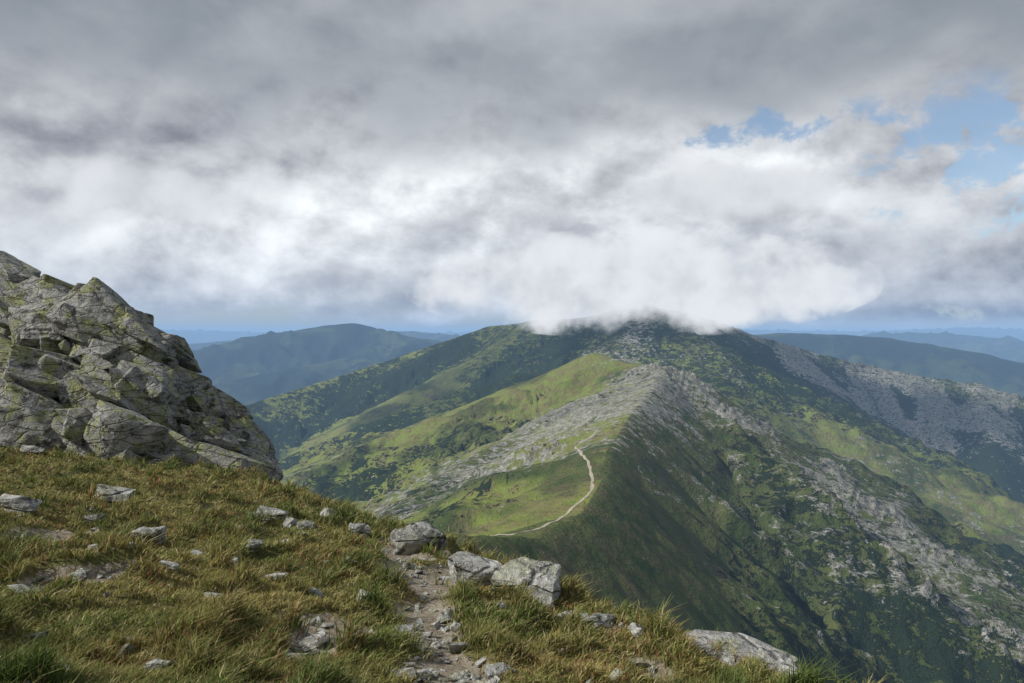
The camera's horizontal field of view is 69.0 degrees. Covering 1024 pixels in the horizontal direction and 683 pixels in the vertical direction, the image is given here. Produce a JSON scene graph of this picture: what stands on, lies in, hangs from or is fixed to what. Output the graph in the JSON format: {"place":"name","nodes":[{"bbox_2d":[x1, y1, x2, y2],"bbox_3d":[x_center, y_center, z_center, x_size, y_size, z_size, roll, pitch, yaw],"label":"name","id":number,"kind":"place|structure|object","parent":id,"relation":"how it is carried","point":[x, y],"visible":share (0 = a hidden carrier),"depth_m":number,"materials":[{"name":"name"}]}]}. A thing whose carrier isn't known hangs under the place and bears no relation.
{"place":"outdoors","nodes":[
{"label":"outdoors","id":0,"kind":"place"},
{"bbox_2d":[0,443,887,682],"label":"grassy hillside ground","id":1,"kind":"structure","parent":0,"point":[98,565],"depth_m":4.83,"materials":[{"name":"green plant"}]},
{"bbox_2d":[7,584,31,592],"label":"rock","id":2,"kind":"object","parent":1,"relation":"on","point":[22,586],"visible":0.59,"depth_m":4.22,"materials":[{"name":"grey stone"}]},
{"bbox_2d":[0,494,42,514],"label":"rock","id":3,"kind":"object","parent":1,"relation":"on","point":[22,504],"visible":0.94,"depth_m":6.45,"materials":[{"name":"grey stone"}]},
{"bbox_2d":[20,445,45,454],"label":"rock","id":4,"kind":"object","parent":1,"relation":"on","point":[30,449],"visible":0.68,"depth_m":12.50,"materials":[{"name":"grey stone"}]},
{"bbox_2d":[24,630,49,640],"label":"rock","id":5,"kind":"object","parent":1,"relation":"on","point":[41,633],"visible":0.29,"depth_m":3.54,"materials":[{"name":"grey stone"}]},
{"bbox_2d":[83,513,106,522],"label":"rock","id":6,"kind":"object","parent":1,"relation":"on","point":[98,515],"visible":0.78,"depth_m":6.51,"materials":[{"name":"grey stone"}]},
{"bbox_2d":[95,484,135,502],"bbox_3d":[-4.250,1.626,7.954,0.377,0.193,0.242,0,0,0],"label":"rock","id":7,"kind":"object","parent":1,"relation":"on","point":[109,493],"visible":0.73,"depth_m":7.90,"materials":[{"name":"grey stone"}]},
{"bbox_2d":[0,251,283,482],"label":"rock outcrop","id":8,"kind":"object","parent":1,"relation":"on","point":[93,364],"visible":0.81,"depth_m":14.49,"materials":[{"name":"grey stone"}]},
{"bbox_2d":[132,526,165,543],"bbox_3d":[-2.932,1.594,6.008,0.234,0.190,0.171,0,0,9],"label":"rock","id":9,"kind":"object","parent":1,"relation":"on","point":[150,530],"visible":0.54,"depth_m":5.96,"materials":[{"name":"grey stone"}]},
{"bbox_2d":[144,659,175,671],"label":"rock","id":10,"kind":"object","parent":1,"relation":"on","point":[154,663],"visible":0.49,"depth_m":3.12,"materials":[{"name":"grey stone"}]},
{"bbox_2d":[160,560,178,571],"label":"rock","id":11,"kind":"object","parent":1,"relation":"on","point":[174,566],"visible":0.93,"depth_m":4.88,"materials":[{"name":"grey stone"}]},
{"bbox_2d":[190,549,202,555],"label":"rock","id":12,"kind":"object","parent":1,"relation":"on","point":[195,551],"visible":0.37,"depth_m":5.79,"materials":[{"name":"grey stone"}]},
{"bbox_2d":[204,592,225,598],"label":"rock","id":13,"kind":"object","parent":1,"relation":"on","point":[210,593],"visible":0.29,"depth_m":4.34,"materials":[{"name":"grey stone"}]},
{"bbox_2d":[230,556,237,564],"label":"rock","id":14,"kind":"object","parent":1,"relation":"on","point":[235,558],"visible":0.19,"depth_m":5.36,"materials":[{"name":"grey stone"}]},
{"bbox_2d":[242,538,263,552],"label":"rock","id":15,"kind":"object","parent":1,"relation":"on","point":[256,544],"visible":0.75,"depth_m":5.81,"materials":[{"name":"grey stone"}]},
{"bbox_2d":[255,505,288,519],"bbox_3d":[-2.373,1.711,7.351,0.343,0.185,0.234,0,0,0],"label":"rock","id":16,"kind":"object","parent":1,"relation":"on","point":[281,514],"visible":0.55,"depth_m":7.28,"materials":[{"name":"grey stone"}]},
{"bbox_2d":[265,572,286,579],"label":"rock","id":17,"kind":"object","parent":1,"relation":"on","point":[279,574],"visible":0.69,"depth_m":5.19,"materials":[{"name":"grey stone"}]},
{"bbox_2d":[283,517,296,527],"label":"rock","id":18,"kind":"object","parent":1,"relation":"on","point":[291,520],"visible":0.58,"depth_m":7.15,"materials":[{"name":"grey stone"}]},
{"bbox_2d":[297,520,314,529],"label":"rock","id":19,"kind":"object","parent":1,"relation":"on","point":[307,524],"visible":0.81,"depth_m":7.04,"materials":[{"name":"grey stone"}]},
{"bbox_2d":[308,588,323,597],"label":"rock","id":20,"kind":"object","parent":1,"relation":"on","point":[316,591],"visible":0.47,"depth_m":4.68,"materials":[{"name":"grey stone"}]},
{"bbox_2d":[320,507,338,518],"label":"rock","id":21,"kind":"object","parent":1,"relation":"on","point":[327,510],"visible":0.55,"depth_m":7.75,"materials":[{"name":"grey stone"}]},
{"bbox_2d":[3,471,665,682],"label":"trail pebbles","id":22,"kind":"object","parent":1,"relation":"on","point":[444,617],"visible":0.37,"depth_m":3.84,"materials":[{"name":"grey stone"}]},
{"bbox_2d":[348,523,370,537],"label":"rock","id":23,"kind":"object","parent":1,"relation":"on","point":[364,528],"visible":0.71,"depth_m":7.14,"materials":[{"name":"grey stone"}]},
{"bbox_2d":[356,589,374,602],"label":"rock","id":24,"kind":"object","parent":1,"relation":"on","point":[363,594],"visible":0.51,"depth_m":4.49,"materials":[{"name":"grey stone"}]},
{"bbox_2d":[387,529,398,543],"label":"boulder","id":25,"kind":"object","parent":1,"relation":"on","point":[393,534],"visible":0.24,"depth_m":7.23,"materials":[{"name":"grey stone"}]},
{"bbox_2d":[393,521,446,555],"bbox_3d":[-0.845,1.837,6.858,0.483,0.383,0.292,0,0,0],"label":"boulder","id":26,"kind":"object","parent":1,"relation":"on","point":[411,538],"visible":0.81,"depth_m":6.75,"materials":[{"name":"grey stone"}]},
{"bbox_2d":[450,621,461,631],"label":"rock","id":27,"kind":"object","parent":1,"relation":"on","point":[455,625],"visible":0.6,"depth_m":4.32,"materials":[{"name":"grey stone"}]},
{"bbox_2d":[448,551,502,587],"bbox_3d":[-0.260,1.762,5.614,0.469,0.303,0.334,0,0,0],"label":"boulder","id":28,"kind":"object","parent":1,"relation":"on","point":[469,565],"visible":0.68,"depth_m":5.49,"materials":[{"name":"grey stone"}]},
{"bbox_2d":[495,601,509,609],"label":"rock","id":29,"kind":"object","parent":1,"relation":"on","point":[500,604],"visible":0.26,"depth_m":4.72,"materials":[{"name":"grey stone"}]},
{"bbox_2d":[491,557,560,607],"bbox_3d":[0.103,1.706,5.211,0.497,0.311,0.355,0,0,0],"label":"boulder","id":30,"kind":"object","parent":1,"relation":"on","point":[533,572],"visible":0.68,"depth_m":5.21,"materials":[{"name":"grey stone"}]},
{"bbox_2d":[560,613,591,624],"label":"rock","id":31,"kind":"object","parent":1,"relation":"on","point":[584,615],"visible":0.2,"depth_m":4.89,"materials":[{"name":"grey stone"}]},
{"bbox_2d":[590,612,614,628],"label":"rock","id":32,"kind":"object","parent":1,"relation":"on","point":[606,619],"visible":0.77,"depth_m":4.93,"materials":[{"name":"grey stone"}]},
{"bbox_2d":[628,622,644,636],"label":"rock","id":33,"kind":"object","parent":1,"relation":"on","point":[634,628],"visible":0.61,"depth_m":4.29,"materials":[{"name":"grey stone"}]},
{"bbox_2d":[685,629,797,671],"bbox_3d":[1.449,2.032,4.774,0.725,0.232,0.468,0,0,11],"label":"boulder","id":34,"kind":"object","parent":1,"relation":"on","point":[745,644],"visible":0.39,"depth_m":4.77,"materials":[{"name":"grey stone"}]},
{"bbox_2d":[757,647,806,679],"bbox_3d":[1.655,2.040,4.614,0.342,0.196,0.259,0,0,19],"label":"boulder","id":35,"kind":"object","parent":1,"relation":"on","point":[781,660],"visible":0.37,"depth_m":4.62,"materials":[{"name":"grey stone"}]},
{"bbox_2d":[0,0,1023,332],"label":"sky","id":36,"kind":"structure","parent":0,"point":[441,166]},
{"bbox_2d":[160,323,1023,405],"bbox_3d":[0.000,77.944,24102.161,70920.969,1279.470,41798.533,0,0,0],"label":"distant mountains","id":37,"kind":"structure","parent":0,"point":[248,367],"depth_m":7635.75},
{"bbox_2d":[246,304,1023,682],"bbox_3d":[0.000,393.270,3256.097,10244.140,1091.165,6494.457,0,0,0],"label":"mountain ridge","id":38,"kind":"structure","parent":0,"point":[864,518],"depth_m":1223.54,"materials":[{"name":"green plant"}]},
{"bbox_2d":[492,446,594,535],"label":"hiking trail","id":39,"kind":"object","parent":38,"relation":"on","point":[592,486],"visible":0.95,"depth_m":685.12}
]}

